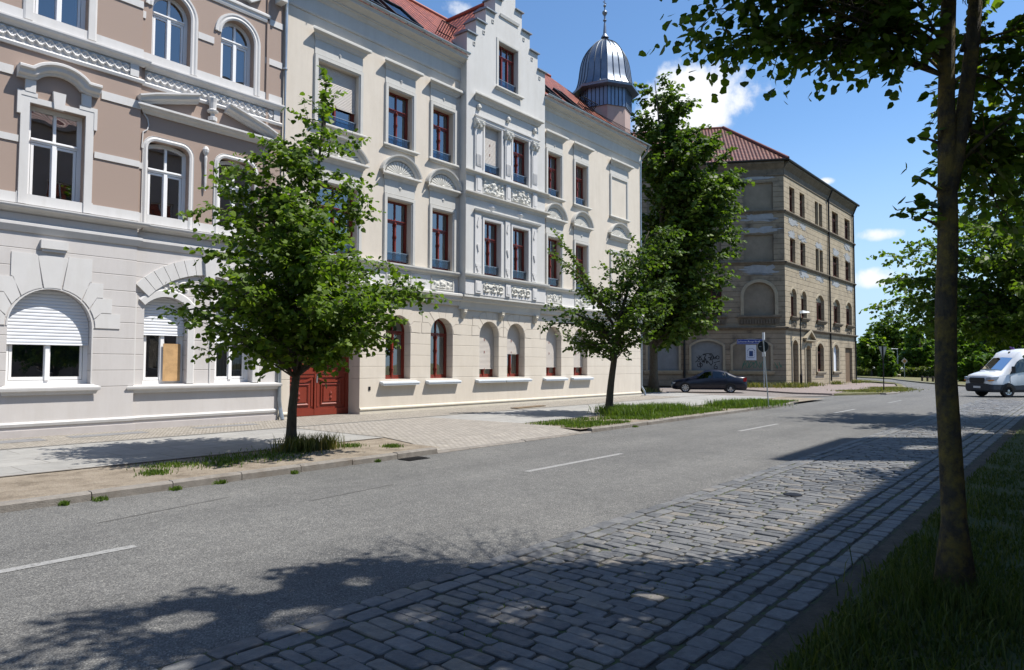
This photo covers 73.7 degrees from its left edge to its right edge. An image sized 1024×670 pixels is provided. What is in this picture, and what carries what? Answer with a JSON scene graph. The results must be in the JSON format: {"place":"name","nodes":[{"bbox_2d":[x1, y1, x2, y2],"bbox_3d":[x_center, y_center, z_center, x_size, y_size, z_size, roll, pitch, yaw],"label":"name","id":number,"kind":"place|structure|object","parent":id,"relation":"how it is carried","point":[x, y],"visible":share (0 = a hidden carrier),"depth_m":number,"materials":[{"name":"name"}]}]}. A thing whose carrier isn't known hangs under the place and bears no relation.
{"place":"outdoors","nodes":[
{"label":"outdoors","id":0,"kind":"place"},
{"bbox_2d":[0,395,682,449],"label":"house front paving","id":1,"kind":"structure","parent":0,"point":[54,440],"depth_m":19.05,"materials":[{"name":"grey concrete"}]},
{"bbox_2d":[0,423,256,443],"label":"repair patch","id":2,"kind":"object","parent":1,"relation":"on","point":[29,440],"visible":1,"depth_m":15.58,"materials":[{"name":"grey concrete"}]},
{"bbox_2d":[0,395,700,449],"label":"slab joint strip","id":3,"kind":"object","parent":1,"relation":"on","point":[285,427],"visible":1,"depth_m":17.25,"materials":[{"name":"grey concrete"}]},
{"bbox_2d":[277,0,651,419],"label":"cream apartment building","id":4,"kind":"structure","parent":1,"relation":"on","point":[490,154],"depth_m":26.31,"materials":[{"name":"paint"}]},
{"bbox_2d":[289,362,314,415],"bbox_3d":[-6.626,1.233,21.228,0.242,2.580,1.145,-2,-3,40],"label":"door leaf","id":5,"kind":"structure","parent":4,"relation":"in","point":[305,393],"depth_m":21.41,"materials":[{"name":"red paint"}]},
{"bbox_2d":[316,355,345,414],"bbox_3d":[-5.874,1.274,22.129,0.242,2.580,1.145,-2,-3,40],"label":"door leaf","id":6,"kind":"structure","parent":4,"relation":"in","point":[331,400],"depth_m":22.12,"materials":[{"name":"red paint"}]},
{"bbox_2d":[317,185,352,253],"bbox_3d":[-5.752,-3.660,21.896,0.295,2.160,1.550,-2,-3,40],"label":"window","id":7,"kind":"structure","parent":4,"relation":"in","point":[321,193],"depth_m":22.26,"materials":[{"name":"paint"}]},
{"bbox_2d":[318,63,355,131],"bbox_3d":[-5.705,-7.598,22.037,0.205,1.940,1.550,-2,-3,40],"label":"window","id":8,"kind":"structure","parent":4,"relation":"in","point":[342,81],"depth_m":22.20,"materials":[{"name":"paint"}]},
{"bbox_2d":[385,318,403,378],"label":"window","id":9,"kind":"structure","parent":4,"relation":"in","point":[396,355],"depth_m":24.08,"materials":[{"name":"paint"}]},
{"bbox_2d":[387,201,408,263],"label":"window","id":10,"kind":"structure","parent":4,"relation":"in","point":[399,227],"depth_m":24.11,"materials":[{"name":"paint"}]},
{"bbox_2d":[388,92,409,148],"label":"window","id":11,"kind":"structure","parent":4,"relation":"in","point":[400,113],"depth_m":24.31,"materials":[{"name":"paint"}]},
{"bbox_2d":[430,319,446,377],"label":"window","id":12,"kind":"structure","parent":4,"relation":"in","point":[440,343],"depth_m":25.70,"materials":[{"name":"paint"}]},
{"bbox_2d":[432,211,449,270],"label":"window","id":13,"kind":"structure","parent":4,"relation":"in","point":[441,259],"depth_m":25.76,"materials":[{"name":"paint"}]},
{"bbox_2d":[433,109,450,161],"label":"window","id":14,"kind":"structure","parent":4,"relation":"in","point":[442,129],"depth_m":25.94,"materials":[{"name":"paint"}]},
{"bbox_2d":[479,323,493,376],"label":"window","id":15,"kind":"structure","parent":4,"relation":"in","point":[486,349],"depth_m":27.49,"materials":[{"name":"paint"}]},
{"bbox_2d":[484,222,497,275],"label":"window","id":16,"kind":"structure","parent":4,"relation":"in","point":[489,251],"depth_m":27.37,"materials":[{"name":"paint"}]},
{"bbox_2d":[485,127,498,175],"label":"window","id":17,"kind":"structure","parent":4,"relation":"in","point":[491,136],"depth_m":27.32,"materials":[{"name":"paint"}]},
{"bbox_2d":[499,46,515,91],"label":"window","id":18,"kind":"structure","parent":4,"relation":"in","point":[508,59],"depth_m":28.34,"materials":[{"name":"paint"}]},
{"bbox_2d":[507,325,519,376],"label":"window","id":19,"kind":"structure","parent":4,"relation":"in","point":[513,338],"depth_m":28.85,"materials":[{"name":"paint"}]},
{"bbox_2d":[513,139,526,184],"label":"window","id":20,"kind":"structure","parent":4,"relation":"in","point":[517,153],"depth_m":28.90,"materials":[{"name":"paint"}]},
{"bbox_2d":[513,229,526,280],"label":"window","id":21,"kind":"structure","parent":4,"relation":"in","point":[519,250],"depth_m":28.75,"materials":[{"name":"paint"}]},
{"bbox_2d":[546,328,555,375],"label":"window","id":22,"kind":"structure","parent":4,"relation":"in","point":[551,337],"depth_m":30.82,"materials":[{"name":"paint"}]},
{"bbox_2d":[548,155,558,196],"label":"window","id":23,"kind":"structure","parent":4,"relation":"in","point":[552,160],"depth_m":31.30,"materials":[{"name":"paint"}]},
{"bbox_2d":[548,239,558,286],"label":"window","id":24,"kind":"structure","parent":4,"relation":"in","point":[552,279],"depth_m":31.10,"materials":[{"name":"paint"}]},
{"bbox_2d":[574,330,582,375],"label":"window","id":25,"kind":"structure","parent":4,"relation":"in","point":[578,366],"depth_m":32.47,"materials":[{"name":"paint"}]},
{"bbox_2d":[576,245,582,289],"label":"window","id":26,"kind":"structure","parent":4,"relation":"in","point":[577,247],"depth_m":32.79,"materials":[{"name":"paint"}]},
{"bbox_2d":[576,166,584,204],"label":"window","id":27,"kind":"structure","parent":4,"relation":"in","point":[577,179],"depth_m":32.76,"materials":[{"name":"paint"}]},
{"bbox_2d":[512,405,545,408],"bbox_3d":[0.603,2.745,26.105,0.400,0.029,2.000,-1,-3,34],"label":"plank","id":28,"kind":"object","parent":1,"relation":"on","point":[528,406],"visible":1,"depth_m":26.05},
{"bbox_2d":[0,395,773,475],"bbox_3d":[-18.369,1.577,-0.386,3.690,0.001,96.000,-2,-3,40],"label":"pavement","id":29,"kind":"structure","parent":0,"point":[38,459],"depth_m":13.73,"materials":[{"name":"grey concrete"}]},
{"bbox_2d":[0,395,824,501],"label":"soil strip","id":30,"kind":"object","parent":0,"point":[24,486],"visible":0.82,"depth_m":10.44,"materials":[{"name":"brown soil"}]},
{"bbox_2d":[126,442,403,475],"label":"grass","id":31,"kind":"structure","parent":30,"relation":"on","point":[160,471],"depth_m":11.48,"materials":[{"name":"green plant"}]},
{"bbox_2d":[0,415,598,476],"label":"pavement edge strip","id":32,"kind":"object","parent":30,"relation":"on","point":[188,457],"visible":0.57,"depth_m":11.52,"materials":[{"name":"stone"}]},
{"bbox_2d":[152,65,451,450],"bbox_3d":[-4.020,-1.493,13.120,5.055,7.448,4.578,-2,-3,40],"label":"lime tree","id":33,"kind":"object","parent":30,"relation":"on","point":[306,320],"visible":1,"depth_m":12.41,"materials":[{"name":"green plant"}]},
{"bbox_2d":[266,431,350,453],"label":"tree foot weeds","id":34,"kind":"object","parent":30,"relation":"on","point":[311,444],"visible":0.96,"depth_m":12.90,"materials":[{"name":"green plant"}]},
{"bbox_2d":[537,225,691,409],"bbox_3d":[3.452,-0.538,23.090,4.354,6.468,4.152,-2,-3,40],"label":"lime tree","id":35,"kind":"object","parent":30,"relation":"on","point":[626,318],"visible":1,"depth_m":22.79,"materials":[{"name":"green plant"}]},
{"bbox_2d":[587,401,702,417],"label":"tall strip grass","id":36,"kind":"structure","parent":30,"relation":"on","point":[627,409],"depth_m":22.99,"materials":[{"name":"green plant"}]},
{"bbox_2d":[701,397,792,408],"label":"grass","id":37,"kind":"structure","parent":30,"relation":"on","point":[754,402],"depth_m":27.02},
{"bbox_2d":[757,341,768,406],"bbox_3d":[9.951,1.534,26.995,0.456,2.614,0.078,0,-2,0],"label":"round sign post","id":38,"kind":"object","parent":37,"relation":"on","point":[762,346],"visible":1,"depth_m":27.06,"materials":[{"name":"metal"}]},
{"bbox_2d":[297,417,582,450],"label":"driveway","id":39,"kind":"structure","parent":0,"point":[442,433],"depth_m":16.91,"materials":[{"name":"grey concrete"}]},
{"bbox_2d":[3,380,906,449],"bbox_3d":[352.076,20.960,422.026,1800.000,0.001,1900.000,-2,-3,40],"label":"ground","id":40,"kind":"structure","parent":0,"point":[482,412],"depth_m":23.45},
{"bbox_2d":[0,0,287,438],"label":"taupe apartment building","id":41,"kind":"structure","parent":40,"relation":"on","point":[123,123],"depth_m":16.88,"materials":[{"name":"paint"}]},
{"bbox_2d":[5,290,88,384],"bbox_3d":[-10.703,0.048,15.714,0.230,2.170,1.660,-2,-3,40],"label":"window","id":42,"kind":"structure","parent":41,"relation":"in","point":[48,330],"depth_m":15.65,"materials":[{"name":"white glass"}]},
{"bbox_2d":[27,106,81,201],"bbox_3d":[-10.643,-4.045,15.850,0.115,2.300,1.120,-2,-3,40],"label":"window","id":43,"kind":"structure","parent":41,"relation":"in","point":[53,146],"depth_m":15.86,"materials":[{"name":"white wood"}]},
{"bbox_2d":[33,0,85,29],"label":"window","id":44,"kind":"structure","parent":41,"relation":"in","point":[80,5],"depth_m":16.32,"materials":[{"name":"white wood"}]},
{"bbox_2d":[142,298,183,383],"bbox_3d":[-9.176,0.147,17.797,0.375,2.240,1.080,-2,-3,40],"label":"window","id":45,"kind":"structure","parent":41,"relation":"in","point":[169,355],"depth_m":17.72,"materials":[{"name":"white plastic"}]},
{"bbox_2d":[146,144,185,219],"bbox_3d":[-9.078,-3.879,17.847,0.115,2.150,1.060,-2,-3,40],"label":"window","id":46,"kind":"structure","parent":41,"relation":"in","point":[163,173],"depth_m":17.86,"materials":[{"name":"white wood"}]},
{"bbox_2d":[151,0,186,65],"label":"window","id":47,"kind":"structure","parent":41,"relation":"in","point":[169,21],"depth_m":18.06,"materials":[{"name":"white wood"}]},
{"bbox_2d":[214,309,247,382],"bbox_3d":[-7.944,0.210,19.177,0.230,2.240,1.080,-2,-3,40],"label":"window","id":48,"kind":"structure","parent":41,"relation":"in","point":[235,371],"depth_m":19.15,"materials":[{"name":"white plastic"}]},
{"bbox_2d":[218,161,250,228],"bbox_3d":[-7.922,-3.813,19.303,0.205,2.150,1.060,-2,-3,40],"label":"window","id":49,"kind":"structure","parent":41,"relation":"in","point":[221,162],"depth_m":19.27,"materials":[{"name":"white wood"}]},
{"bbox_2d":[220,23,249,86],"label":"window","id":50,"kind":"structure","parent":41,"relation":"in","point":[246,49],"depth_m":19.45,"materials":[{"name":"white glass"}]},
{"bbox_2d":[0,378,1023,669],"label":"carriageway","id":51,"kind":"structure","parent":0,"point":[252,558],"depth_m":7.36,"materials":[{"name":"grey asphalt"}]},
{"bbox_2d":[58,425,638,505],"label":"kerb weeds","id":52,"kind":"object","parent":51,"relation":"on","point":[99,498],"visible":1,"depth_m":9.39,"materials":[{"name":"green plant"}]},
{"bbox_2d":[0,401,797,512],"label":"kerb","id":53,"kind":"structure","parent":51,"relation":"on","point":[52,500],"depth_m":10.27,"materials":[{"name":"stone"}]},
{"bbox_2d":[398,456,428,460],"bbox_3d":[-1.807,2.274,12.591,0.320,0.018,0.500,-2,-3,40],"label":"gully grate","id":54,"kind":"object","parent":51,"relation":"on","point":[413,458],"visible":1,"depth_m":12.51,"materials":[{"name":"metal"}]},
{"bbox_2d":[98,415,776,522],"bbox_3d":[2.491,2.425,15.598,1.050,0.001,21.500,-2,-3,40],"label":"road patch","id":55,"kind":"object","parent":51,"relation":"on","point":[309,500],"visible":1,"depth_m":8.77,"materials":[{"name":"grey asphalt"}]},
{"bbox_2d":[0,400,901,572],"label":"road markings","id":56,"kind":"object","parent":51,"relation":"on","point":[64,559],"visible":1,"depth_m":6.30,"materials":[{"name":"paint"}]},
{"bbox_2d":[437,431,591,453],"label":"dropped kerb","id":57,"kind":"structure","parent":51,"relation":"on","point":[497,444],"depth_m":15.04,"materials":[{"name":"concrete"}]},
{"bbox_2d":[742,418,1023,669],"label":"earth edge","id":58,"kind":"object","parent":51,"relation":"on","point":[808,620],"visible":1,"depth_m":5.32,"materials":[{"name":"brown soil"}]},
{"bbox_2d":[880,383,905,394],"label":"corner kerb","id":59,"kind":"structure","parent":51,"relation":"on","point":[888,393],"depth_m":41.95,"materials":[{"name":"concrete"}]},
{"bbox_2d":[964,347,1023,397],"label":"delivery van","id":60,"kind":"object","parent":51,"relation":"on","point":[1002,372],"visible":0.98,"depth_m":38.01,"materials":[{"name":"white paint"}]},
{"bbox_2d":[151,399,1023,669],"bbox_3d":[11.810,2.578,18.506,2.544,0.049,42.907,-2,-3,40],"label":"sett paving","id":61,"kind":"structure","parent":0,"point":[629,616],"depth_m":5.43,"materials":[{"name":"stone"}]},
{"bbox_2d":[223,415,993,669],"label":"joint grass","id":62,"kind":"structure","parent":61,"relation":"on","point":[665,539],"depth_m":6.63,"materials":[{"name":"green plant"}]},
{"bbox_2d":[783,492,801,496],"bbox_3d":[3.740,2.129,9.097,0.234,0.026,0.240,-2,-3,40],"label":"valve cover","id":63,"kind":"object","parent":61,"relation":"on","point":[790,494],"visible":1,"depth_m":9.05,"materials":[{"name":"metal"}]},
{"bbox_2d":[525,398,798,428],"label":"grass strip","id":64,"kind":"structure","parent":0,"point":[579,423],"depth_m":20.61,"materials":[{"name":"green plant"}]},
{"bbox_2d":[641,392,706,396],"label":"side pavement","id":65,"kind":"structure","parent":0,"point":[669,394],"depth_m":38.06,"materials":[{"name":"grey concrete"}]},
{"bbox_2d":[641,387,662,392],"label":"tree pit weeds","id":66,"kind":"object","parent":65,"relation":"on","point":[648,390],"visible":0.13,"depth_m":40.67,"materials":[{"name":"green plant"}]},
{"bbox_2d":[630,71,754,391],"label":"lime tree","id":67,"kind":"object","parent":65,"relation":"on","point":[685,196],"visible":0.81,"depth_m":40.80,"materials":[{"name":"green plant"}]},
{"bbox_2d":[415,0,1023,342],"label":"sky","id":68,"kind":"structure","parent":0,"point":[851,141],"materials":[{"name":"blue"}]},
{"bbox_2d":[644,387,829,396],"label":"side street","id":69,"kind":"structure","parent":0,"point":[723,392],"depth_m":41.91,"materials":[{"name":"grey asphalt"}]},
{"bbox_2d":[671,369,746,392],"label":"parked car","id":70,"kind":"object","parent":69,"relation":"on","point":[712,379],"visible":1,"depth_m":42.55,"materials":[{"name":"blue paint"}]},
{"bbox_2d":[743,383,895,394],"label":"corner pavement","id":71,"kind":"structure","parent":0,"point":[820,390],"depth_m":46.74,"materials":[{"name":"grey concrete"}]},
{"bbox_2d":[632,126,859,385],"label":"derelict corner building","id":72,"kind":"structure","parent":71,"relation":"on","point":[796,220],"depth_m":52.89,"materials":[{"name":"stone"}]},
{"bbox_2d":[696,288,721,315],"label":"window","id":73,"kind":"structure","parent":72,"relation":"in","point":[718,295],"depth_m":52.83,"materials":[{"name":"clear glass"}]},
{"bbox_2d":[746,345,755,359],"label":"wall poster","id":74,"kind":"object","parent":72,"relation":"attached to","point":[750,352],"depth_m":51.99,"materials":[{"name":"white paper"}]},
{"bbox_2d":[789,188,791,211],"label":"window","id":75,"kind":"structure","parent":72,"relation":"in","point":[790,191],"depth_m":53.72,"materials":[{"name":"brown glass"}]},
{"bbox_2d":[790,239,792,261],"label":"window","id":76,"kind":"structure","parent":72,"relation":"in","point":[791,258],"depth_m":53.50,"materials":[{"name":"brown glass"}]},
{"bbox_2d":[791,294,792,315],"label":"window","id":77,"kind":"structure","parent":72,"relation":"in","point":[792,294],"depth_m":53.34,"materials":[{"name":"black glass"}]},
{"bbox_2d":[793,344,793,382],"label":"door leaf","id":78,"kind":"structure","parent":72,"relation":"in","point":[793,344],"depth_m":53.32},
{"bbox_2d":[800,195,801,216],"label":"window","id":79,"kind":"structure","parent":72,"relation":"in","point":[800,195],"depth_m":55.56,"materials":[{"name":"brown glass"}]},
{"bbox_2d":[800,243,802,265],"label":"window","id":80,"kind":"structure","parent":72,"relation":"in","point":[801,253],"depth_m":55.37,"materials":[{"name":"brown glass"}]},
{"bbox_2d":[816,302,820,319],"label":"window","id":81,"kind":"structure","parent":72,"relation":"in","point":[818,305],"depth_m":58.39,"materials":[{"name":"black glass"}]},
{"bbox_2d":[817,345,820,371],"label":"window","id":82,"kind":"structure","parent":72,"relation":"in","point":[818,348],"depth_m":58.11,"materials":[{"name":"black glass"}]},
{"bbox_2d":[832,213,835,233],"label":"window","id":83,"kind":"structure","parent":72,"relation":"in","point":[833,215],"depth_m":62.35,"materials":[{"name":"brown glass"}]},
{"bbox_2d":[833,257,835,276],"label":"window","id":84,"kind":"structure","parent":72,"relation":"in","point":[834,259],"depth_m":62.21,"materials":[{"name":"brown glass"}]},
{"bbox_2d":[833,306,836,322],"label":"window","id":85,"kind":"structure","parent":72,"relation":"in","point":[835,308],"depth_m":62.05,"materials":[{"name":"glass"}]},
{"bbox_2d":[844,220,846,238],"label":"window","id":86,"kind":"structure","parent":72,"relation":"in","point":[845,221],"depth_m":65.31,"materials":[{"name":"brown glass"}]},
{"bbox_2d":[845,262,847,280],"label":"window","id":87,"kind":"structure","parent":72,"relation":"in","point":[846,264],"depth_m":65.14,"materials":[{"name":"brown glass"}]},
{"bbox_2d":[846,309,848,324],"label":"window","id":88,"kind":"structure","parent":72,"relation":"in","point":[847,310],"depth_m":64.99,"materials":[{"name":"glass"}]},
{"bbox_2d":[737,332,764,387],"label":"street name post","id":89,"kind":"object","parent":71,"relation":"on","point":[748,341],"visible":0.87,"depth_m":49.39,"materials":[{"name":"metal"}]},
{"bbox_2d":[747,381,810,387],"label":"corner weeds","id":90,"kind":"object","parent":71,"relation":"on","point":[772,385],"visible":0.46,"depth_m":50.15,"materials":[{"name":"green plant"}]},
{"bbox_2d":[799,310,809,383],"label":"street lamp","id":91,"kind":"object","parent":71,"relation":"on","point":[802,311],"visible":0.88,"depth_m":52.22,"materials":[{"name":"metal"}]},
{"bbox_2d":[799,379,873,386],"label":"wall weeds","id":92,"kind":"object","parent":71,"relation":"on","point":[835,383],"depth_m":58.50,"materials":[{"name":"green plant"}]},
{"bbox_2d":[834,380,902,395],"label":"corner verge","id":93,"kind":"structure","parent":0,"point":[859,393],"depth_m":41.27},
{"bbox_2d":[830,386,923,392],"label":"corner grass","id":94,"kind":"structure","parent":93,"relation":"on","point":[875,389],"depth_m":44.51,"materials":[{"name":"green plant"}]},
{"bbox_2d":[878,346,886,389],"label":"give way sign","id":95,"kind":"object","parent":93,"relation":"on","point":[882,349],"visible":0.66,"depth_m":44.20,"materials":[{"name":"metal"}]},
{"bbox_2d":[758,425,1023,669],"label":"lawn","id":96,"kind":"structure","parent":0,"point":[1004,526],"depth_m":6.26,"materials":[{"name":"green plant"}]},
{"bbox_2d":[638,0,1023,595],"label":"street tree","id":97,"kind":"object","parent":96,"relation":"on","point":[961,161],"visible":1,"depth_m":5.29,"materials":[{"name":"green plant"}]},
{"bbox_2d":[858,113,1023,357],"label":"street tree","id":98,"kind":"object","parent":96,"relation":"on","point":[987,306],"visible":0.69,"depth_m":21.32,"materials":[{"name":"green plant"}]},
{"bbox_2d":[857,376,965,386],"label":"verge","id":99,"kind":"structure","parent":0,"point":[916,379],"depth_m":81.49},
{"bbox_2d":[856,330,890,375],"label":"park tree","id":100,"kind":"object","parent":99,"relation":"on","point":[868,352],"visible":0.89,"depth_m":103.42,"materials":[{"name":"green plant"}]},
{"bbox_2d":[876,349,901,376],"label":"park tree","id":101,"kind":"object","parent":99,"relation":"on","point":[890,367],"visible":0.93,"depth_m":95.86,"materials":[{"name":"green plant"}]},
{"bbox_2d":[865,310,924,364],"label":"park tree","id":102,"kind":"object","parent":99,"relation":"on","point":[888,332],"visible":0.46,"depth_m":117.05,"materials":[{"name":"green plant"}]},
{"bbox_2d":[857,366,933,376],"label":"hedge","id":103,"kind":"object","parent":99,"relation":"on","point":[920,371],"visible":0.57,"depth_m":96.77,"materials":[{"name":"green plant"}]},
{"bbox_2d":[897,347,932,368],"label":"park tree","id":104,"kind":"object","parent":99,"relation":"on","point":[907,364],"visible":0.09,"depth_m":111.94,"materials":[{"name":"green plant"}]},
{"bbox_2d":[898,323,934,367],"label":"park tree","id":105,"kind":"object","parent":99,"relation":"on","point":[919,354],"visible":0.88,"depth_m":99.36,"materials":[{"name":"green plant"}]},
{"bbox_2d":[921,376,933,381],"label":"rail fence","id":106,"kind":"object","parent":99,"relation":"on","point":[927,377],"visible":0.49,"depth_m":71.15,"materials":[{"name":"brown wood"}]},
{"bbox_2d":[957,330,982,369],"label":"park tree","id":107,"kind":"object","parent":99,"relation":"on","point":[962,353],"visible":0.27,"depth_m":83.16,"materials":[{"name":"green plant"}]},
{"bbox_2d":[957,350,994,380],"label":"park tree","id":108,"kind":"object","parent":99,"relation":"on","point":[972,365],"visible":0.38,"depth_m":69.82,"materials":[{"name":"green plant"}]},
{"bbox_2d":[957,328,996,352],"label":"park tree","id":109,"kind":"object","parent":99,"relation":"on","point":[990,349],"visible":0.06,"depth_m":88.59,"materials":[{"name":"green plant"}]},
{"bbox_2d":[963,291,1023,360],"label":"park tree","id":110,"kind":"object","parent":99,"relation":"on","point":[982,349],"visible":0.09,"depth_m":78.81,"materials":[{"name":"green plant"}]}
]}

